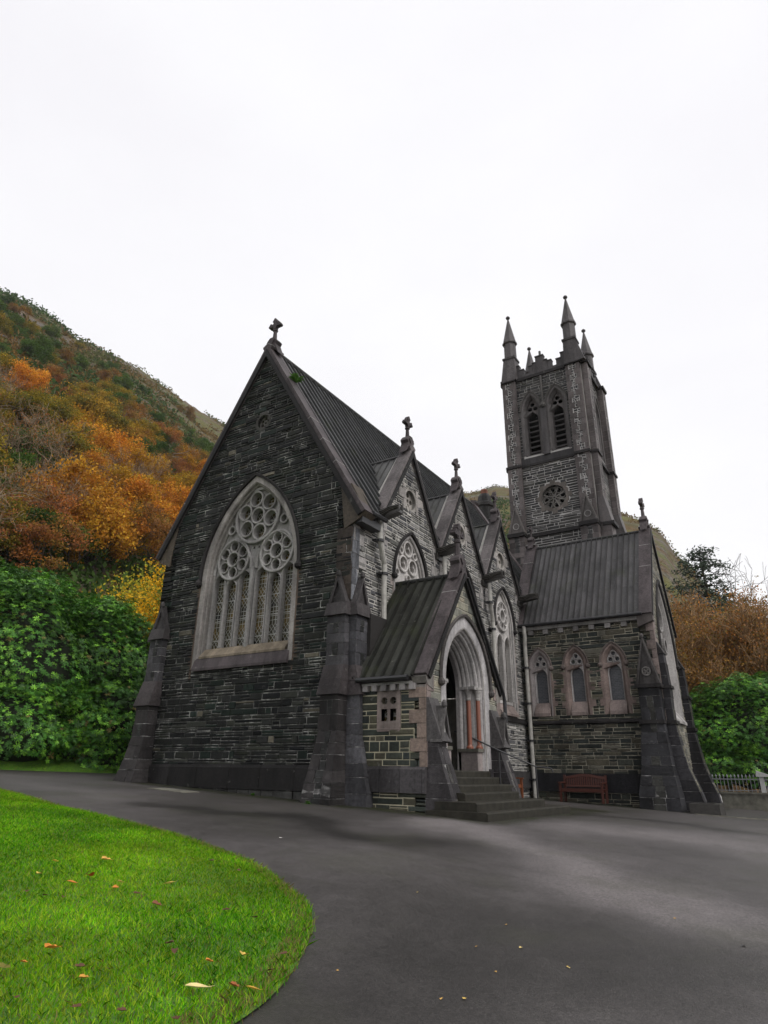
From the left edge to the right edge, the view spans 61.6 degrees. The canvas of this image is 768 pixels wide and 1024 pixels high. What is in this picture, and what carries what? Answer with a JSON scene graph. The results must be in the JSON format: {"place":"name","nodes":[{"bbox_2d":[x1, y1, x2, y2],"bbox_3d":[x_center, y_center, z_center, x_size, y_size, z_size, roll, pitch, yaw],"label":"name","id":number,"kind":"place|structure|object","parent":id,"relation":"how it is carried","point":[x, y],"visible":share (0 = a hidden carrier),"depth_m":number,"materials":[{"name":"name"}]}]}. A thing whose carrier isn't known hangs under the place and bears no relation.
{"place":"outdoors","nodes":[
{"label":"outdoors","id":0,"kind":"place"},
{"bbox_2d":[0,756,116,772],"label":"grass verge","id":1,"kind":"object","parent":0,"point":[63,766],"depth_m":21.06,"materials":[{"name":"green plant"}]},
{"bbox_2d":[0,787,317,1023],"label":"lawn","id":2,"kind":"structure","parent":0,"point":[188,1000],"depth_m":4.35,"materials":[{"name":"green plant"}]},
{"bbox_2d":[0,770,767,1023],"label":"asphalt yard","id":3,"kind":"structure","parent":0,"point":[631,915],"depth_m":6.55,"materials":[{"name":"grey asphalt"}]},
{"bbox_2d":[113,295,722,812],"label":"gothic church","id":4,"kind":"structure","parent":3,"relation":"on","point":[355,609],"depth_m":19.82,"materials":[{"name":"stone"}]},
{"bbox_2d":[187,472,301,678],"bbox_3d":[-3.885,1.680,18.891,4.117,6.147,0.637,-13,-26,30],"label":"window","id":5,"kind":"structure","parent":4,"relation":"in","point":[249,574],"depth_m":18.96,"materials":[{"name":"stone"}]},
{"bbox_2d":[390,532,428,624],"bbox_3d":[0.671,2.896,18.962,0.560,4.885,2.274,-13,-26,30],"label":"window","id":6,"kind":"structure","parent":4,"relation":"in","point":[409,563],"depth_m":19.58,"materials":[{"name":"stone"}]},
{"bbox_2d":[494,586,519,717],"bbox_3d":[4.492,5.211,24.517,0.560,4.885,2.299,-13,-26,30],"label":"window","id":7,"kind":"structure","parent":4,"relation":"in","point":[505,625],"depth_m":24.72,"materials":[{"name":"stone"}]},
{"bbox_2d":[528,647,557,716],"bbox_3d":[6.138,6.602,25.087,1.237,2.623,0.539,-13,-26,30],"label":"window","id":8,"kind":"structure","parent":4,"relation":"in","point":[540,666],"depth_m":25.07,"materials":[{"name":"stone"}]},
{"bbox_2d":[560,644,596,715],"bbox_3d":[7.335,6.331,24.376,1.277,2.623,0.539,-13,-26,30],"label":"window","id":9,"kind":"structure","parent":4,"relation":"in","point":[577,689],"depth_m":24.36,"materials":[{"name":"stone"}]},
{"bbox_2d":[596,641,635,713],"bbox_3d":[8.512,6.065,23.678,1.274,2.623,0.539,-13,-26,30],"label":"window","id":10,"kind":"structure","parent":4,"relation":"in","point":[617,699],"depth_m":23.65,"materials":[{"name":"stone"}]},
{"bbox_2d":[655,579,687,725],"bbox_3d":[10.856,5.320,25.108,0.610,5.545,3.305,-13,-26,30],"label":"window","id":11,"kind":"structure","parent":4,"relation":"in","point":[665,637],"depth_m":25.93,"materials":[{"name":"stone"}]},
{"bbox_2d":[426,770,569,821],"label":"stone steps","id":12,"kind":"structure","parent":3,"relation":"on","point":[483,796],"depth_m":14.27,"materials":[{"name":"grey stone"}]},
{"bbox_2d":[454,731,552,798],"bbox_3d":[3.043,6.491,16.397,2.452,1.760,0.142,-2,-22,7],"label":"handrail","id":13,"kind":"object","parent":12,"relation":"on","point":[499,751],"visible":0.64,"depth_m":16.35,"materials":[{"name":"black metal"}]},
{"bbox_2d":[558,774,608,803],"bbox_3d":[6.821,9.465,22.089,1.510,0.917,0.680,-13,-26,30],"label":"park bench","id":14,"kind":"object","parent":3,"relation":"on","point":[578,777],"visible":0.98,"depth_m":22.18,"materials":[{"name":"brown wood"}]},
{"bbox_2d":[689,802,725,815],"bbox_3d":[10.142,9.428,20.154,0.860,0.584,1.200,-13,-26,30],"label":"stone trough","id":15,"kind":"object","parent":3,"relation":"on","point":[718,809],"visible":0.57,"depth_m":19.77,"materials":[{"name":"grey stone"}]},
{"bbox_2d":[689,671,767,788],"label":"rhododendron bush","id":16,"kind":"object","parent":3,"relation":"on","point":[730,716],"visible":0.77,"depth_m":28.22,"materials":[{"name":"green plant"}]},
{"bbox_2d":[719,791,767,810],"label":"boundary wall","id":17,"kind":"structure","parent":3,"relation":"on","point":[757,801],"depth_m":25.29,"materials":[{"name":"concrete"}]},
{"bbox_2d":[711,774,767,792],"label":"iron railing","id":18,"kind":"object","parent":17,"relation":"on","point":[731,779],"visible":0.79,"depth_m":25.72,"materials":[{"name":"grey metal"}]},
{"bbox_2d":[0,294,767,792],"bbox_3d":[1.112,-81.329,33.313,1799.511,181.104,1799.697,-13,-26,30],"label":"hillside","id":19,"kind":"structure","parent":0,"point":[666,558],"depth_m":209.06,"materials":[{"name":"plant"}]},
{"bbox_2d":[0,408,15,430],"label":"olive tree","id":20,"kind":"object","parent":19,"relation":"on","point":[5,415],"visible":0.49,"depth_m":63.22,"materials":[{"name":"green plant"}]},
{"bbox_2d":[0,310,17,335],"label":"olive tree","id":21,"kind":"object","parent":19,"relation":"on","point":[6,328],"visible":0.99,"depth_m":126.18,"materials":[{"name":"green plant"}]},
{"bbox_2d":[0,348,29,380],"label":"olive tree","id":22,"kind":"object","parent":19,"relation":"on","point":[5,361],"visible":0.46,"depth_m":86.96,"materials":[{"name":"yellow plant"}]},
{"bbox_2d":[0,382,33,426],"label":"bare tree","id":23,"kind":"object","parent":19,"relation":"on","point":[12,406],"visible":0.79,"depth_m":58.91,"materials":[{"name":"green plant"}]},
{"bbox_2d":[0,433,35,491],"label":"olive tree","id":24,"kind":"object","parent":19,"relation":"on","point":[11,465],"visible":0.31,"depth_m":46.24,"materials":[{"name":"green plant"}]},
{"bbox_2d":[0,503,38,553],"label":"olive tree","id":25,"kind":"object","parent":19,"relation":"on","point":[7,542],"visible":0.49,"depth_m":40.43,"materials":[{"name":"green plant"}]},
{"bbox_2d":[6,302,33,322],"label":"russet tree","id":26,"kind":"object","parent":19,"relation":"on","point":[14,306],"visible":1,"depth_m":157.94,"materials":[{"name":"brown plant"}]},
{"bbox_2d":[0,448,40,491],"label":"green tree","id":27,"kind":"object","parent":19,"relation":"on","point":[23,457],"visible":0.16,"depth_m":51.91,"materials":[{"name":"green plant"}]},
{"bbox_2d":[0,489,47,546],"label":"olive tree","id":28,"kind":"object","parent":19,"relation":"on","point":[14,502],"visible":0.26,"depth_m":41.89,"materials":[{"name":"green plant"}]},
{"bbox_2d":[0,410,53,475],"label":"bare tree","id":29,"kind":"object","parent":19,"relation":"on","point":[10,439],"visible":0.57,"depth_m":53.41,"materials":[{"name":"brown plant"}]},
{"bbox_2d":[3,357,51,394],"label":"orange tree","id":30,"kind":"object","parent":19,"relation":"on","point":[23,368],"visible":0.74,"depth_m":79.78,"materials":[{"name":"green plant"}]},
{"bbox_2d":[0,362,56,410],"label":"bare tree","id":31,"kind":"object","parent":19,"relation":"on","point":[11,385],"visible":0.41,"depth_m":68.25,"materials":[{"name":"brown plant"}]},
{"bbox_2d":[16,338,43,364],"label":"green tree","id":32,"kind":"object","parent":19,"relation":"on","point":[27,344],"visible":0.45,"depth_m":118.56,"materials":[{"name":"green plant"}]},
{"bbox_2d":[0,386,62,429],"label":"olive tree","id":33,"kind":"object","parent":19,"relation":"on","point":[38,399],"visible":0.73,"depth_m":65.86,"materials":[{"name":"green plant"}]},
{"bbox_2d":[0,453,66,534],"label":"bare tree","id":34,"kind":"object","parent":19,"relation":"on","point":[9,493],"visible":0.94,"depth_m":39.60,"materials":[{"name":"brown plant"}]},
{"bbox_2d":[0,423,68,471],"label":"green tree","id":35,"kind":"object","parent":19,"relation":"on","point":[31,446],"visible":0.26,"depth_m":56.42,"materials":[{"name":"green plant"}]},
{"bbox_2d":[18,330,54,352],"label":"green tree","id":36,"kind":"object","parent":19,"relation":"on","point":[42,339],"visible":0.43,"depth_m":133.85,"materials":[{"name":"green plant"}]},
{"bbox_2d":[0,503,79,573],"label":"green tree","id":37,"kind":"object","parent":19,"relation":"on","point":[44,512],"visible":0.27,"depth_m":42.35,"materials":[{"name":"green plant"}]},
{"bbox_2d":[0,414,80,479],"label":"bare tree","id":38,"kind":"object","parent":19,"relation":"on","point":[17,434],"visible":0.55,"depth_m":54.98,"materials":[{"name":"brown plant"}]},
{"bbox_2d":[0,475,83,517],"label":"russet tree","id":39,"kind":"object","parent":19,"relation":"on","point":[58,496],"visible":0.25,"depth_m":44.82,"materials":[{"name":"brown plant"}]},
{"bbox_2d":[25,341,59,363],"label":"green tree","id":40,"kind":"object","parent":19,"relation":"on","point":[42,350],"visible":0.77,"depth_m":121.54,"materials":[{"name":"green plant"}]},
{"bbox_2d":[0,508,93,574],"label":"russet tree","id":41,"kind":"object","parent":19,"relation":"on","point":[44,532],"visible":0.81,"depth_m":40.85,"materials":[{"name":"orange plant"}]},
{"bbox_2d":[0,454,100,520],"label":"bare tree","id":42,"kind":"object","parent":19,"relation":"on","point":[31,475],"visible":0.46,"depth_m":47.35,"materials":[{"name":"brown plant"}]},
{"bbox_2d":[21,388,81,423],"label":"olive tree","id":43,"kind":"object","parent":19,"relation":"on","point":[62,404],"visible":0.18,"depth_m":74.88,"materials":[{"name":"green plant"}]},
{"bbox_2d":[40,322,62,340],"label":"green tree","id":44,"kind":"object","parent":19,"relation":"on","point":[50,332],"visible":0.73,"depth_m":165.89,"materials":[{"name":"green plant"}]},
{"bbox_2d":[8,401,96,473],"bbox_3d":[-31.611,-5.783,59.123,9.230,9.808,10.347,-15,-27,34],"label":"bare tree","id":45,"kind":"object","parent":19,"relation":"on","point":[38,418],"visible":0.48,"depth_m":59.28,"materials":[{"name":"brown plant"}]},
{"bbox_2d":[0,558,114,763],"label":"rhododendron bush","id":46,"kind":"object","parent":19,"relation":"on","point":[37,671],"visible":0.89,"depth_m":21.74,"materials":[{"name":"green plant"}]},
{"bbox_2d":[47,363,68,383],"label":"russet tree","id":47,"kind":"object","parent":19,"relation":"on","point":[54,371],"visible":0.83,"depth_m":114.40,"materials":[{"name":"brown plant"}]},
{"bbox_2d":[21,431,100,482],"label":"bare tree","id":48,"kind":"object","parent":19,"relation":"on","point":[54,449],"visible":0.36,"depth_m":56.98,"materials":[{"name":"brown plant"}]},
{"bbox_2d":[50,347,75,367],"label":"russet tree","id":49,"kind":"object","parent":19,"relation":"on","point":[66,353],"visible":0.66,"depth_m":146.10,"materials":[{"name":"brown plant"}]},
{"bbox_2d":[38,390,89,427],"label":"olive tree","id":50,"kind":"object","parent":19,"relation":"on","point":[69,417],"visible":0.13,"depth_m":74.52,"materials":[{"name":"green plant"}]},
{"bbox_2d":[35,506,93,570],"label":"orange tree","id":51,"kind":"object","parent":19,"relation":"on","point":[72,555],"visible":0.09,"depth_m":46.69,"materials":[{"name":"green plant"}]},
{"bbox_2d":[19,455,119,515],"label":"orange tree","id":52,"kind":"object","parent":19,"relation":"on","point":[71,472],"visible":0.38,"depth_m":50.11,"materials":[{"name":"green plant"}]},
{"bbox_2d":[31,521,113,577],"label":"green tree","id":53,"kind":"object","parent":19,"relation":"on","point":[68,556],"visible":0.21,"depth_m":45.89,"materials":[{"name":"green plant"}]},
{"bbox_2d":[17,451,128,503],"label":"bare tree","id":54,"kind":"object","parent":19,"relation":"on","point":[84,470],"visible":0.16,"depth_m":54.41,"materials":[{"name":"brown plant"}]},
{"bbox_2d":[38,414,109,473],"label":"olive tree","id":55,"kind":"object","parent":19,"relation":"on","point":[76,441],"visible":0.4,"depth_m":62.11,"materials":[{"name":"green plant"}]},
{"bbox_2d":[67,352,90,370],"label":"green tree","id":56,"kind":"object","parent":19,"relation":"on","point":[83,361],"visible":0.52,"depth_m":154.81,"materials":[{"name":"green plant"}]},
{"bbox_2d":[51,381,115,440],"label":"olive tree","id":57,"kind":"object","parent":19,"relation":"on","point":[88,401],"visible":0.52,"depth_m":85.47,"materials":[{"name":"yellow plant"}]},
{"bbox_2d":[46,445,121,487],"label":"orange tree","id":58,"kind":"object","parent":19,"relation":"on","point":[98,457],"visible":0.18,"depth_m":60.97,"materials":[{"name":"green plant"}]},
{"bbox_2d":[62,413,111,436],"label":"orange tree","id":59,"kind":"object","parent":19,"relation":"on","point":[97,421],"visible":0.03,"depth_m":75.18,"materials":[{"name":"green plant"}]},
{"bbox_2d":[74,381,116,406],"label":"olive tree","id":60,"kind":"object","parent":19,"relation":"on","point":[103,393],"visible":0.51,"depth_m":108.86,"materials":[{"name":"yellow plant"}]},
{"bbox_2d":[72,417,120,470],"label":"orange tree","id":61,"kind":"object","parent":19,"relation":"on","point":[103,439],"visible":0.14,"depth_m":68.05,"materials":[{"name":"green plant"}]},
{"bbox_2d":[0,327,198,613],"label":"hillside scrub","id":62,"kind":"object","parent":19,"relation":"on","point":[98,581],"visible":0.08,"depth_m":51.60,"materials":[{"name":"green plant"}]},
{"bbox_2d":[51,592,152,772],"bbox_3d":[-10.636,6.433,24.864,6.183,7.056,5.707,13,-25,-28],"label":"rhododendron bush","id":63,"kind":"object","parent":19,"relation":"on","point":[113,626],"visible":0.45,"depth_m":23.53,"materials":[{"name":"green plant"}]},
{"bbox_2d":[60,474,147,574],"bbox_3d":[-21.806,1.440,49.750,8.425,9.466,6.946,-7,-23,18],"label":"orange tree","id":64,"kind":"object","parent":19,"relation":"on","point":[122,536],"visible":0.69,"depth_m":48.98,"materials":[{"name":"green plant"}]},
{"bbox_2d":[93,367,122,380],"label":"russet tree","id":65,"kind":"object","parent":19,"relation":"on","point":[104,374],"visible":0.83,"depth_m":149.89,"materials":[{"name":"brown plant"}]},
{"bbox_2d":[84,434,135,475],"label":"orange tree","id":66,"kind":"object","parent":19,"relation":"on","point":[123,456],"visible":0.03,"depth_m":69.32,"materials":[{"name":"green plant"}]},
{"bbox_2d":[82,500,143,562],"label":"russet tree","id":67,"kind":"object","parent":19,"relation":"on","point":[125,526],"visible":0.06,"depth_m":51.61,"materials":[{"name":"brown plant"}]},
{"bbox_2d":[78,491,153,571],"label":"orange tree","id":68,"kind":"object","parent":19,"relation":"on","point":[144,530],"visible":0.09,"depth_m":51.89,"materials":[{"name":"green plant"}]},
{"bbox_2d":[101,386,130,411],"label":"green tree","id":69,"kind":"object","parent":19,"relation":"on","point":[120,394],"visible":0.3,"depth_m":125.36,"materials":[{"name":"green plant"}]},
{"bbox_2d":[93,398,140,436],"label":"olive tree","id":70,"kind":"object","parent":19,"relation":"on","point":[122,422],"visible":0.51,"depth_m":89.65,"materials":[{"name":"yellow plant"}]},
{"bbox_2d":[90,422,149,460],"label":"orange tree","id":71,"kind":"object","parent":19,"relation":"on","point":[124,440],"visible":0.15,"depth_m":72.63,"materials":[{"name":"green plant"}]},
{"bbox_2d":[99,396,140,433],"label":"russet tree","id":72,"kind":"object","parent":19,"relation":"on","point":[131,413],"visible":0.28,"depth_m":103.17,"materials":[{"name":"brown plant"}]},
{"bbox_2d":[75,557,165,645],"bbox_3d":[-11.945,7.396,31.823,10.722,11.284,10.020,11,-24,-23],"label":"yellow tree","id":73,"kind":"object","parent":19,"relation":"on","point":[148,607],"visible":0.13,"depth_m":31.63,"materials":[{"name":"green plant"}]},
{"bbox_2d":[106,374,134,389],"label":"green tree","id":74,"kind":"object","parent":19,"relation":"on","point":[127,381],"visible":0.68,"depth_m":155.42,"materials":[{"name":"green plant"}]},
{"bbox_2d":[104,381,138,402],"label":"olive tree","id":75,"kind":"object","parent":19,"relation":"on","point":[123,390],"visible":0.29,"depth_m":129.76,"materials":[{"name":"yellow plant"}]},
{"bbox_2d":[95,461,163,508],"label":"orange tree","id":76,"kind":"object","parent":19,"relation":"on","point":[122,472],"visible":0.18,"depth_m":60.50,"materials":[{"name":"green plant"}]},
{"bbox_2d":[116,497,153,555],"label":"orange tree","id":77,"kind":"object","parent":19,"relation":"on","point":[139,549],"visible":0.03,"depth_m":55.43,"materials":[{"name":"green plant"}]},
{"bbox_2d":[106,496,173,568],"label":"russet tree","id":78,"kind":"object","parent":19,"relation":"on","point":[164,525],"visible":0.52,"depth_m":53.36,"materials":[{"name":"orange plant"}]},
{"bbox_2d":[124,426,156,455],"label":"russet tree","id":79,"kind":"object","parent":19,"relation":"on","point":[138,436],"visible":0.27,"depth_m":93.24,"materials":[{"name":"brown plant"}]},
{"bbox_2d":[127,436,157,455],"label":"green tree","id":80,"kind":"object","parent":19,"relation":"on","point":[150,448],"visible":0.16,"depth_m":90.26,"materials":[{"name":"green plant"}]},
{"bbox_2d":[114,473,171,541],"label":"orange tree","id":81,"kind":"object","parent":19,"relation":"on","point":[141,486],"visible":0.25,"depth_m":58.73,"materials":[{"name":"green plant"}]},
{"bbox_2d":[113,441,175,486],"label":"bare tree","id":82,"kind":"object","parent":19,"relation":"on","point":[160,461],"visible":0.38,"depth_m":71.35,"materials":[{"name":"brown plant"}]},
{"bbox_2d":[118,455,173,501],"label":"bare tree","id":83,"kind":"object","parent":19,"relation":"on","point":[143,466],"visible":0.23,"depth_m":66.45,"materials":[{"name":"brown plant"}]},
{"bbox_2d":[129,418,166,442],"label":"olive tree","id":84,"kind":"object","parent":19,"relation":"on","point":[144,423],"visible":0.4,"depth_m":110.11,"materials":[{"name":"yellow plant"}]},
{"bbox_2d":[124,443,172,489],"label":"orange tree","id":85,"kind":"object","parent":19,"relation":"on","point":[143,458],"visible":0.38,"depth_m":72.37,"materials":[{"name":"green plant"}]},
{"bbox_2d":[151,421,184,455],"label":"russet tree","id":86,"kind":"object","parent":19,"relation":"on","point":[175,435],"visible":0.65,"depth_m":114.86,"materials":[{"name":"brown plant"}]},
{"bbox_2d":[159,471,183,493],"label":"orange tree","id":87,"kind":"object","parent":19,"relation":"on","point":[171,476],"visible":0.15,"depth_m":76.69,"materials":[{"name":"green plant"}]},
{"bbox_2d":[150,477,193,529],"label":"orange tree","id":88,"kind":"object","parent":19,"relation":"on","point":[171,496],"visible":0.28,"depth_m":67.22,"materials":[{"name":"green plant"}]},
{"bbox_2d":[153,452,191,474],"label":"russet tree","id":89,"kind":"object","parent":19,"relation":"on","point":[180,464],"visible":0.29,"depth_m":102.16,"materials":[{"name":"brown plant"}]},
{"bbox_2d":[176,405,195,420],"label":"russet tree","id":90,"kind":"object","parent":19,"relation":"on","point":[191,410],"visible":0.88,"depth_m":222.14,"materials":[{"name":"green plant"}]},
{"bbox_2d":[176,468,197,494],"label":"orange tree","id":91,"kind":"object","parent":19,"relation":"on","point":[186,476],"visible":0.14,"depth_m":91.12,"materials":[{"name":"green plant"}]},
{"bbox_2d":[175,444,200,469],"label":"orange tree","id":92,"kind":"object","parent":19,"relation":"on","point":[191,459],"visible":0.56,"depth_m":114.53,"materials":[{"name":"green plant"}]},
{"bbox_2d":[0,287,738,611],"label":"slope scrub","id":93,"kind":"object","parent":19,"relation":"on","point":[161,406],"visible":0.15,"depth_m":201.96,"materials":[{"name":"green plant"}]},
{"bbox_2d":[673,611,708,700],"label":"twiggy tree","id":94,"kind":"object","parent":19,"relation":"on","point":[683,620],"visible":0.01,"depth_m":35.19,"materials":[{"name":"brown plant"}]},
{"bbox_2d":[665,544,753,647],"bbox_3d":[28.177,11.978,54.912,13.569,18.733,14.894,13,-25,-27],"label":"conifer","id":95,"kind":"object","parent":19,"relation":"on","point":[700,554],"visible":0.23,"depth_m":56.94,"materials":[{"name":"green plant"}]},
{"bbox_2d":[673,610,745,697],"bbox_3d":[13.692,10.175,35.505,8.559,11.729,10.370,15,-26,-31],"label":"twiggy tree","id":96,"kind":"object","parent":19,"relation":"on","point":[711,665],"visible":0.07,"depth_m":34.21,"materials":[{"name":"brown plant"}]},
{"bbox_2d":[669,585,763,670],"bbox_3d":[20.120,10.254,38.696,11.407,12.347,9.414,-8,-24,21],"label":"twiggy tree","id":97,"kind":"object","parent":19,"relation":"on","point":[681,613],"visible":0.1,"depth_m":40.99,"materials":[{"name":"brown plant"}]},
{"bbox_2d":[669,571,767,791],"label":"twiggy tree","id":98,"kind":"object","parent":19,"relation":"on","point":[704,624],"visible":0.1,"depth_m":37.88,"materials":[{"name":"brown plant"}]},
{"bbox_2d":[676,630,760,791],"bbox_3d":[17.794,11.145,34.744,7.560,9.465,6.610,19,-28,-37],"label":"twiggy tree","id":99,"kind":"object","parent":19,"relation":"on","point":[723,672],"visible":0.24,"depth_m":34.30,"materials":[{"name":"brown plant"}]},
{"bbox_2d":[674,612,765,791],"bbox_3d":[15.799,10.720,36.942,8.987,12.037,10.888,11,-24,-24],"label":"twiggy tree","id":100,"kind":"object","parent":19,"relation":"on","point":[691,642],"visible":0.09,"depth_m":35.29,"materials":[{"name":"brown plant"}]},
{"bbox_2d":[679,553,767,618],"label":"bare tree","id":101,"kind":"object","parent":19,"relation":"on","point":[730,584],"visible":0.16,"depth_m":51.10,"materials":[{"name":"brown plant"}]},
{"bbox_2d":[680,618,767,676],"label":"twiggy tree","id":102,"kind":"object","parent":19,"relation":"on","point":[736,651],"visible":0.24,"depth_m":35.49,"materials":[{"name":"brown plant"}]},
{"bbox_2d":[684,575,767,674],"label":"twiggy tree","id":103,"kind":"object","parent":19,"relation":"on","point":[755,619],"visible":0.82,"depth_m":34.89,"materials":[{"name":"brown plant"}]},
{"bbox_2d":[0,0,767,615],"label":"sky","id":104,"kind":"structure","parent":0,"point":[388,183],"materials":[{"name":"white"}]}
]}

